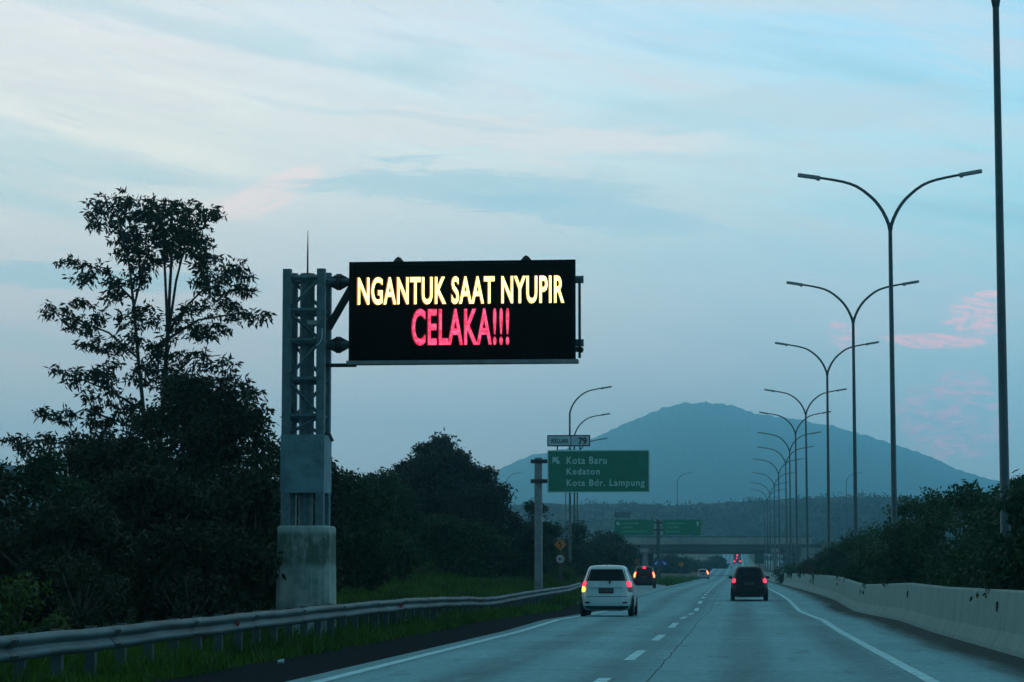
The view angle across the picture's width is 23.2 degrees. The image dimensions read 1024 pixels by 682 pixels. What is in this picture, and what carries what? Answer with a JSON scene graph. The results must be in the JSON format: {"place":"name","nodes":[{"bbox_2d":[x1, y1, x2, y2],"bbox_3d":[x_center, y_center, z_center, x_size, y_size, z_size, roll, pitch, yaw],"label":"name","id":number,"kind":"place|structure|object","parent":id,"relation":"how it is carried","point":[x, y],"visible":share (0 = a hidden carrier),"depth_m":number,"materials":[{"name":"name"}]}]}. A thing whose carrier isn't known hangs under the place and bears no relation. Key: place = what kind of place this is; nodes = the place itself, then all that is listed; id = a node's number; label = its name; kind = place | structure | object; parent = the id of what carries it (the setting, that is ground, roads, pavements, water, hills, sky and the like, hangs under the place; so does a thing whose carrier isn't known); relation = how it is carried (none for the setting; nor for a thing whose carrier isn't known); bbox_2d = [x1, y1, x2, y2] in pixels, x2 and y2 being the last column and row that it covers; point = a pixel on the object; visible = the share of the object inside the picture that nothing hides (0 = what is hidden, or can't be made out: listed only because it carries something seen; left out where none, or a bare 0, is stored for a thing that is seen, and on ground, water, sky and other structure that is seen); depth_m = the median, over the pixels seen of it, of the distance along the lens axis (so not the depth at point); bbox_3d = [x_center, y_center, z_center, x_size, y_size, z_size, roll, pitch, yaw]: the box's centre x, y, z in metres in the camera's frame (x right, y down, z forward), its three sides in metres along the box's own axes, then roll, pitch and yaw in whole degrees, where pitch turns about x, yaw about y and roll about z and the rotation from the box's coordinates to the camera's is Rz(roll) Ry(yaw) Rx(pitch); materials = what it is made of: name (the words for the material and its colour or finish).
{"place":"outdoors","nodes":[
{"label":"outdoors","id":0,"kind":"place"},
{"bbox_2d":[0,580,581,681],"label":"verge grass","id":1,"kind":"structure","parent":0,"point":[164,665],"depth_m":41.87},
{"bbox_2d":[0,567,584,675],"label":"bank grass","id":2,"kind":"structure","parent":0,"point":[440,584],"depth_m":103.83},
{"bbox_2d":[154,603,593,681],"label":"asphalt shoulder","id":3,"kind":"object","parent":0,"point":[295,667],"visible":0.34,"depth_m":42.18},
{"bbox_2d":[75,554,785,681],"bbox_3d":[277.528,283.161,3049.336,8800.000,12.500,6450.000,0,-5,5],"label":"ground","id":4,"kind":"structure","parent":0,"point":[702,557],"depth_m":945.73,"materials":[{"name":"soil"}]},
{"bbox_2d":[0,457,41,609],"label":"dense tree","id":5,"kind":"object","parent":4,"relation":"on","point":[5,487],"visible":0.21,"depth_m":59.21,"materials":[{"name":"green plant"}]},
{"bbox_2d":[0,571,74,635],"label":"verge shrub","id":6,"kind":"object","parent":4,"relation":"on","point":[12,599],"visible":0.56,"depth_m":42.57,"materials":[{"name":"green plant"}]},
{"bbox_2d":[0,441,99,555],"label":"dense tree","id":7,"kind":"object","parent":4,"relation":"on","point":[39,479],"visible":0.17,"depth_m":63.92,"materials":[{"name":"green plant"}]},
{"bbox_2d":[0,490,141,631],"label":"dense tree","id":8,"kind":"object","parent":4,"relation":"on","point":[64,528],"visible":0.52,"depth_m":52.34,"materials":[{"name":"green plant"}]},
{"bbox_2d":[40,548,139,631],"bbox_3d":[-7.908,5.041,46.695,2.126,2.337,1.825,0,-5,5],"label":"verge shrub","id":9,"kind":"object","parent":4,"relation":"on","point":[100,611],"visible":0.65,"depth_m":46.59,"materials":[{"name":"green plant"}]},
{"bbox_2d":[37,428,181,517],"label":"dense tree","id":10,"kind":"object","parent":4,"relation":"on","point":[101,457],"visible":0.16,"depth_m":66.54,"materials":[{"name":"green plant"}]},
{"bbox_2d":[0,186,277,461],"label":"tall tree","id":11,"kind":"object","parent":4,"relation":"on","point":[181,234],"visible":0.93,"depth_m":75.19,"materials":[{"name":"green plant"}]},
{"bbox_2d":[86,461,255,614],"bbox_3d":[-8.714,5.197,60.858,4.533,4.505,4.192,0,-5,5],"label":"dense tree","id":12,"kind":"object","parent":4,"relation":"on","point":[157,494],"visible":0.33,"depth_m":60.33,"materials":[{"name":"green plant"}]},
{"bbox_2d":[106,513,286,624],"bbox_3d":[-6.983,5.352,54.600,3.983,3.199,3.478,0,-5,5],"label":"dense tree","id":13,"kind":"object","parent":4,"relation":"on","point":[173,547],"visible":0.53,"depth_m":54.18,"materials":[{"name":"green plant"}]},
{"bbox_2d":[115,367,281,534],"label":"dense tree","id":14,"kind":"object","parent":4,"relation":"on","point":[217,423],"visible":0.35,"depth_m":69.11,"materials":[{"name":"green plant"}]},
{"bbox_2d":[149,567,248,640],"bbox_3d":[-6.312,5.550,50.526,1.932,1.946,1.803,3,-6,-27],"label":"verge shrub","id":15,"kind":"object","parent":4,"relation":"on","point":[183,581],"visible":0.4,"depth_m":50.50,"materials":[{"name":"green plant"}]},
{"bbox_2d":[222,422,297,595],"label":"dense tree","id":16,"kind":"object","parent":4,"relation":"on","point":[268,446],"visible":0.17,"depth_m":70.80,"materials":[{"name":"green plant"}]},
{"bbox_2d":[184,458,344,609],"bbox_3d":[-6.451,5.279,62.632,4.347,4.630,3.504,0,-5,5],"label":"dense tree","id":17,"kind":"object","parent":4,"relation":"on","point":[263,495],"visible":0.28,"depth_m":62.32,"materials":[{"name":"green plant"}]},
{"bbox_2d":[0,581,582,681],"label":"guardrail","id":18,"kind":"object","parent":4,"relation":"on","point":[56,645],"visible":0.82,"depth_m":41.07,"materials":[{"name":"metal"}]},
{"bbox_2d":[274,458,355,597],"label":"dense tree","id":19,"kind":"object","parent":4,"relation":"on","point":[336,475],"visible":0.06,"depth_m":78.56,"materials":[{"name":"green plant"}]},
{"bbox_2d":[314,467,400,593],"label":"dense tree","id":20,"kind":"object","parent":4,"relation":"on","point":[365,546],"visible":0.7,"depth_m":92.03,"materials":[{"name":"green plant"}]},
{"bbox_2d":[362,466,427,567],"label":"dense tree","id":21,"kind":"object","parent":4,"relation":"on","point":[408,515],"visible":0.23,"depth_m":125.24,"materials":[{"name":"green plant"}]},
{"bbox_2d":[380,528,431,582],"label":"dense tree","id":22,"kind":"object","parent":4,"relation":"on","point":[397,541],"visible":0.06,"depth_m":112.42,"materials":[{"name":"green plant"}]},
{"bbox_2d":[391,428,460,479],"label":"dense tree","id":23,"kind":"object","parent":4,"relation":"on","point":[434,443],"visible":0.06,"depth_m":149.63,"materials":[{"name":"green plant"}]},
{"bbox_2d":[276,235,583,634],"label":"sign tower","id":24,"kind":"structure","parent":4,"relation":"on","point":[308,548],"depth_m":56.02,"materials":[{"name":"metal"}]},
{"bbox_2d":[346,255,583,365],"bbox_3d":[-1.049,-0.689,56.252,5.319,2.444,0.590,0,-5,5],"label":"message board","id":25,"kind":"object","parent":24,"relation":"attached to","point":[485,312],"visible":1,"depth_m":56.12,"materials":[{"name":"black"}]},
{"bbox_2d":[404,510,517,579],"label":"dense tree","id":26,"kind":"object","parent":4,"relation":"on","point":[466,549],"visible":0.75,"depth_m":132.83,"materials":[{"name":"green plant"}]},
{"bbox_2d":[395,444,527,535],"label":"dense tree","id":27,"kind":"object","parent":4,"relation":"on","point":[436,478],"visible":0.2,"depth_m":144.14,"materials":[{"name":"green plant"}]},
{"bbox_2d":[444,483,514,579],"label":"dense tree","id":28,"kind":"object","parent":4,"relation":"on","point":[481,503],"visible":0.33,"depth_m":139.95,"materials":[{"name":"green plant"}]},
{"bbox_2d":[498,552,533,578],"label":"verge shrub","id":29,"kind":"object","parent":4,"relation":"on","point":[517,569],"visible":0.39,"depth_m":149.50,"materials":[{"name":"green plant"}]},
{"bbox_2d":[498,515,545,579],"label":"dense tree","id":30,"kind":"object","parent":4,"relation":"on","point":[526,544],"visible":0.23,"depth_m":149.26,"materials":[{"name":"green plant"}]},
{"bbox_2d":[517,498,552,579],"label":"dense tree","id":31,"kind":"object","parent":4,"relation":"on","point":[530,508],"visible":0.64,"depth_m":149.85,"materials":[{"name":"green plant"}]},
{"bbox_2d":[515,518,578,577],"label":"dense tree","id":32,"kind":"object","parent":4,"relation":"on","point":[554,530],"visible":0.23,"depth_m":174.19,"materials":[{"name":"green plant"}]},
{"bbox_2d":[553,538,566,582],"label":"warning sign","id":33,"kind":"object","parent":4,"relation":"on","point":[559,544],"visible":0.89,"depth_m":155.83,"materials":[{"name":"metal"}]},
{"bbox_2d":[555,554,564,563],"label":"speed sign","id":34,"kind":"object","parent":33,"relation":"attached to","point":[559,558],"visible":1,"depth_m":155.74,"materials":[{"name":"white metal"}]},
{"bbox_2d":[543,565,579,581],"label":"verge shrub","id":35,"kind":"object","parent":4,"relation":"on","point":[567,574],"visible":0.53,"depth_m":164.46,"materials":[{"name":"green plant"}]},
{"bbox_2d":[557,517,599,577],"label":"dense tree","id":36,"kind":"object","parent":4,"relation":"on","point":[580,552],"visible":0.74,"depth_m":199.16,"materials":[{"name":"green plant"}]},
{"bbox_2d":[531,450,649,588],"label":"direction sign","id":37,"kind":"object","parent":4,"relation":"on","point":[589,471],"visible":0.99,"depth_m":113.05,"materials":[{"name":"metal"}]},
{"bbox_2d":[547,435,589,449],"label":"exit number sign","id":38,"kind":"object","parent":37,"relation":"attached to","point":[568,440],"visible":1,"depth_m":113.27,"materials":[{"name":"grey metal"}]},
{"bbox_2d":[569,386,611,562],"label":"street lamp","id":39,"kind":"object","parent":4,"relation":"on","point":[577,398],"visible":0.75,"depth_m":178.87,"materials":[{"name":"metal"}]},
{"bbox_2d":[573,413,609,545],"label":"street lamp","id":40,"kind":"object","parent":4,"relation":"on","point":[574,516],"visible":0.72,"depth_m":209.77,"materials":[{"name":"metal"}]},
{"bbox_2d":[577,438,607,522],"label":"street lamp","id":41,"kind":"object","parent":4,"relation":"on","point":[577,493],"visible":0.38,"depth_m":248.69,"materials":[{"name":"metal"}]},
{"bbox_2d":[563,540,633,565],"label":"dense tree","id":42,"kind":"object","parent":4,"relation":"on","point":[613,554],"visible":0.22,"depth_m":223.36,"materials":[{"name":"green plant"}]},
{"bbox_2d":[587,529,640,571],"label":"dense tree","id":43,"kind":"object","parent":4,"relation":"on","point":[606,538],"visible":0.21,"depth_m":258.26,"materials":[{"name":"green plant"}]},
{"bbox_2d":[615,520,700,579],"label":"twin direction sign","id":44,"kind":"object","parent":4,"relation":"on","point":[646,527],"visible":0.97,"depth_m":295.83,"materials":[{"name":"metal"}]},
{"bbox_2d":[614,512,629,517],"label":"exit number sign","id":45,"kind":"object","parent":44,"relation":"attached to","point":[621,514],"visible":1,"depth_m":296.40,"materials":[{"name":"blue"}]},
{"bbox_2d":[653,559,667,577],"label":"blue arrow sign","id":46,"kind":"object","parent":4,"relation":"on","point":[662,562],"visible":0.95,"depth_m":288.47,"materials":[{"name":"metal"}]},
{"bbox_2d":[631,575,700,585],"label":"gore grass","id":47,"kind":"structure","parent":4,"relation":"on","point":[669,581],"depth_m":264.98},
{"bbox_2d":[654,554,698,573],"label":"dense tree","id":48,"kind":"object","parent":4,"relation":"on","point":[673,561],"visible":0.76,"depth_m":515.11,"materials":[{"name":"green plant"}]},
{"bbox_2d":[557,536,824,573],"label":"road bridge","id":49,"kind":"structure","parent":4,"relation":"on","point":[691,545],"depth_m":475.70,"materials":[{"name":"concrete"}]},
{"bbox_2d":[677,472,692,537],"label":"street lamp","id":50,"kind":"object","parent":49,"relation":"on","point":[677,497],"visible":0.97,"depth_m":480.34,"materials":[{"name":"metal"}]},
{"bbox_2d":[690,559,711,571],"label":"dense tree","id":51,"kind":"object","parent":4,"relation":"on","point":[702,565],"visible":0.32,"depth_m":555.11,"materials":[{"name":"green plant"}]},
{"bbox_2d":[705,555,731,568],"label":"dense tree","id":52,"kind":"object","parent":4,"relation":"on","point":[716,562],"visible":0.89,"depth_m":634.12,"materials":[{"name":"green plant"}]},
{"bbox_2d":[751,496,780,571],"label":"street lamp","id":53,"kind":"object","parent":4,"relation":"on","point":[764,529],"visible":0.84,"depth_m":463.31,"materials":[{"name":"metal"}]},
{"bbox_2d":[750,489,783,571],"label":"street lamp","id":54,"kind":"object","parent":4,"relation":"on","point":[767,524],"visible":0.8,"depth_m":412.42,"materials":[{"name":"metal"}]},
{"bbox_2d":[750,482,787,571],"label":"street lamp","id":55,"kind":"object","parent":4,"relation":"on","point":[770,520],"visible":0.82,"depth_m":377.07,"materials":[{"name":"metal"}]},
{"bbox_2d":[752,472,794,569],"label":"street lamp","id":56,"kind":"object","parent":4,"relation":"on","point":[774,519],"visible":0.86,"depth_m":339.08,"materials":[{"name":"metal"}]},
{"bbox_2d":[753,458,803,572],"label":"street lamp","id":57,"kind":"object","parent":4,"relation":"on","point":[778,506],"visible":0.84,"depth_m":297.86,"materials":[{"name":"metal"}]},
{"bbox_2d":[771,562,793,583],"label":"median shrub","id":58,"kind":"object","parent":4,"relation":"on","point":[780,577],"visible":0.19,"depth_m":237.38,"materials":[{"name":"green plant"}]},
{"bbox_2d":[757,446,813,564],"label":"street lamp","id":59,"kind":"object","parent":4,"relation":"on","point":[785,497],"visible":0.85,"depth_m":269.08,"materials":[{"name":"metal"}]},
{"bbox_2d":[778,554,799,568],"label":"dense tree","id":60,"kind":"object","parent":4,"relation":"on","point":[783,558],"visible":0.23,"depth_m":612.73,"materials":[{"name":"green plant"}]},
{"bbox_2d":[758,431,820,564],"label":"street lamp","id":61,"kind":"object","parent":4,"relation":"on","point":[790,489],"visible":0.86,"depth_m":241.33,"materials":[{"name":"metal"}]},
{"bbox_2d":[783,564,799,577],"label":"median shrub","id":62,"kind":"object","parent":4,"relation":"on","point":[790,571],"visible":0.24,"depth_m":207.17,"materials":[{"name":"green plant"}]},
{"bbox_2d":[759,411,830,565],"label":"street lamp","id":63,"kind":"object","parent":4,"relation":"on","point":[796,508],"visible":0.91,"depth_m":210.51,"materials":[{"name":"metal"}]},
{"bbox_2d":[791,558,816,577],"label":"median shrub","id":64,"kind":"object","parent":4,"relation":"on","point":[801,567],"visible":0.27,"depth_m":181.28,"materials":[{"name":"green plant"}]},
{"bbox_2d":[764,388,846,559],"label":"street lamp","id":65,"kind":"object","parent":4,"relation":"on","point":[807,527],"visible":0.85,"depth_m":184.35,"materials":[{"name":"metal"}]},
{"bbox_2d":[803,553,819,574],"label":"median shrub","id":66,"kind":"object","parent":4,"relation":"on","point":[811,558],"visible":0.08,"depth_m":171.87,"materials":[{"name":"green plant"}]},
{"bbox_2d":[799,540,833,555],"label":"dense tree","id":67,"kind":"object","parent":4,"relation":"on","point":[819,545],"visible":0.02,"depth_m":554.75,"materials":[{"name":"green plant"}]},
{"bbox_2d":[775,341,878,550],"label":"street lamp","id":68,"kind":"object","parent":4,"relation":"on","point":[828,461],"visible":0.9,"depth_m":146.23,"materials":[{"name":"metal"}]},
{"bbox_2d":[807,540,848,583],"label":"median shrub","id":69,"kind":"object","parent":4,"relation":"on","point":[817,555],"visible":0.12,"depth_m":151.76,"materials":[{"name":"green plant"}]},
{"bbox_2d":[811,548,845,575],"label":"median shrub","id":70,"kind":"object","parent":4,"relation":"on","point":[821,561],"visible":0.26,"depth_m":143.37,"materials":[{"name":"green plant"}]},
{"bbox_2d":[815,534,853,576],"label":"median shrub","id":71,"kind":"object","parent":4,"relation":"on","point":[834,551],"visible":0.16,"depth_m":135.84,"materials":[{"name":"green plant"}]},
{"bbox_2d":[786,280,918,560],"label":"street lamp","id":72,"kind":"object","parent":4,"relation":"on","point":[855,509],"visible":0.9,"depth_m":114.58,"materials":[{"name":"metal"}]},
{"bbox_2d":[836,536,879,582],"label":"median shrub","id":73,"kind":"object","parent":4,"relation":"on","point":[854,570],"visible":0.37,"depth_m":111.83,"materials":[{"name":"green plant"}]},
{"bbox_2d":[835,525,885,584],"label":"median shrub","id":74,"kind":"object","parent":4,"relation":"on","point":[851,535],"visible":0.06,"depth_m":117.60,"materials":[{"name":"green plant"}]},
{"bbox_2d":[846,519,891,583],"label":"median shrub","id":75,"kind":"object","parent":4,"relation":"on","point":[868,573],"visible":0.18,"depth_m":105.76,"materials":[{"name":"green plant"}]},
{"bbox_2d":[855,513,911,597],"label":"median shrub","id":76,"kind":"object","parent":4,"relation":"on","point":[873,580],"visible":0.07,"depth_m":94.04,"materials":[{"name":"green plant"}]},
{"bbox_2d":[746,554,1023,657],"bbox_3d":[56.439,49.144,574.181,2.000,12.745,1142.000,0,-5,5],"label":"concrete barrier","id":77,"kind":"object","parent":4,"relation":"on","point":[993,619],"visible":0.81,"depth_m":57.88,"materials":[{"name":"grey concrete"}]},
{"bbox_2d":[797,169,981,581],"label":"street lamp","id":78,"kind":"object","parent":4,"relation":"on","point":[892,400],"visible":0.91,"depth_m":82.55,"materials":[{"name":"metal"}]},
{"bbox_2d":[859,518,939,586],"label":"median shrub","id":79,"kind":"object","parent":4,"relation":"on","point":[909,568],"visible":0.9,"depth_m":80.18,"materials":[{"name":"green plant"}]},
{"bbox_2d":[877,494,930,583],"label":"median shrub","id":80,"kind":"object","parent":4,"relation":"on","point":[911,505],"visible":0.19,"depth_m":90.29,"materials":[{"name":"green plant"}]},
{"bbox_2d":[897,486,957,567],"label":"median shrub","id":81,"kind":"object","parent":4,"relation":"on","point":[921,500],"visible":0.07,"depth_m":82.76,"materials":[{"name":"green plant"}]},
{"bbox_2d":[902,491,966,584],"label":"median shrub","id":82,"kind":"object","parent":4,"relation":"on","point":[934,503],"visible":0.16,"depth_m":76.41,"materials":[{"name":"green plant"}]},
{"bbox_2d":[907,478,990,586],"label":"median shrub","id":83,"kind":"object","parent":4,"relation":"on","point":[923,536],"visible":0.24,"depth_m":68.42,"materials":[{"name":"green plant"}]},
{"bbox_2d":[934,489,995,587],"bbox_3d":[12.272,5.723,64.288,3.085,3.893,2.261,0,-5,5],"label":"median shrub","id":84,"kind":"object","parent":4,"relation":"on","point":[949,581],"visible":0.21,"depth_m":64.44,"materials":[{"name":"green plant"}]},
{"bbox_2d":[950,481,1016,588],"bbox_3d":[11.922,5.326,60.569,2.451,3.977,2.062,-2,-6,22],"label":"median shrub","id":85,"kind":"object","parent":4,"relation":"on","point":[970,569],"visible":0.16,"depth_m":60.58,"materials":[{"name":"green plant"}]},
{"bbox_2d":[954,472,1020,588],"bbox_3d":[11.154,4.833,54.592,2.893,3.949,2.372,0,-5,5],"label":"median shrub","id":86,"kind":"object","parent":4,"relation":"on","point":[973,518],"visible":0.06,"depth_m":54.80,"materials":[{"name":"green plant"}]},
{"bbox_2d":[966,476,1023,601],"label":"median shrub","id":87,"kind":"object","parent":4,"relation":"on","point":[1002,562],"visible":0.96,"depth_m":47.81,"materials":[{"name":"green plant"}]},
{"bbox_2d":[974,469,1023,583],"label":"median shrub","id":88,"kind":"object","parent":4,"relation":"on","point":[986,525],"visible":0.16,"depth_m":51.44,"materials":[{"name":"green plant"}]},
{"bbox_2d":[991,0,1010,588],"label":"street lamp","id":89,"kind":"object","parent":4,"relation":"on","point":[1002,390],"visible":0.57,"depth_m":49.77,"materials":[{"name":"metal"}]},
{"bbox_2d":[0,464,980,549],"bbox_3d":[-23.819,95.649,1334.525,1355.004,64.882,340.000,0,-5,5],"label":"wooded hills","id":90,"kind":"structure","parent":0,"point":[783,525],"depth_m":1274.24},
{"bbox_2d":[0,460,997,549],"bbox_3d":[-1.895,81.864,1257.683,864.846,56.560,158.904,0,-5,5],"label":"forest","id":91,"kind":"object","parent":90,"relation":"on","point":[730,520],"visible":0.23,"depth_m":1260.46,"materials":[{"name":"green plant"}]},
{"bbox_2d":[0,0,1023,480],"label":"sky","id":92,"kind":"structure","parent":0,"point":[660,148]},
{"bbox_2d":[635,584,665,593],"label":"exit lane","id":93,"kind":"structure","parent":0,"point":[640,589],"depth_m":181.03,"materials":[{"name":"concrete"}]},
{"bbox_2d":[631,566,656,587],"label":"car","id":94,"kind":"object","parent":93,"relation":"on","point":[644,575],"visible":0.85,"depth_m":184.26,"materials":[{"name":"black paint"}]},
{"bbox_2d":[286,554,1023,681],"bbox_3d":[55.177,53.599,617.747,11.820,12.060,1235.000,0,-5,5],"label":"carriageway","id":95,"kind":"structure","parent":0,"point":[719,635],"depth_m":44.66,"materials":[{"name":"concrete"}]},
{"bbox_2d":[580,565,638,615],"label":"car","id":96,"kind":"object","parent":95,"relation":"on","point":[608,587],"visible":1,"depth_m":80.42,"materials":[{"name":"white paint"}]},
{"bbox_2d":[311,554,939,681],"bbox_3d":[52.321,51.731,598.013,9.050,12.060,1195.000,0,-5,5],"label":"road markings","id":97,"kind":"object","parent":95,"relation":"on","point":[891,659],"visible":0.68,"depth_m":43.27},
{"bbox_2d":[696,569,708,579],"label":"car","id":98,"kind":"object","parent":95,"relation":"on","point":[702,573],"visible":0.94,"depth_m":369.51,"materials":[{"name":"silver metal"}]},
{"bbox_2d":[733,554,740,564],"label":"truck","id":99,"kind":"object","parent":95,"relation":"on","point":[736,558],"visible":1,"depth_m":754.13,"materials":[{"name":"grey"}]},
{"bbox_2d":[729,566,768,600],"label":"car","id":100,"kind":"object","parent":95,"relation":"on","point":[748,581],"visible":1,"depth_m":115.08,"materials":[{"name":"black paint"}]},
{"bbox_2d":[754,554,763,566],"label":"green sign","id":101,"kind":"object","parent":95,"relation":"on","point":[759,559],"visible":0.78,"depth_m":416.40,"materials":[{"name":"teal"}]},
{"bbox_2d":[493,401,999,507],"bbox_3d":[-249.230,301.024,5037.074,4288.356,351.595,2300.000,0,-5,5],"label":"mountain","id":102,"kind":"structure","parent":0,"point":[714,449],"depth_m":4544.87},
{"bbox_2d":[822,542,958,559],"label":"embankment","id":103,"kind":"structure","parent":0,"point":[824,544],"depth_m":470.11,"materials":[{"name":"green plant"}]},
{"bbox_2d":[846,472,861,538],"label":"street lamp","id":104,"kind":"object","parent":103,"relation":"on","point":[846,503],"visible":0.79,"depth_m":477.29,"materials":[{"name":"metal"}]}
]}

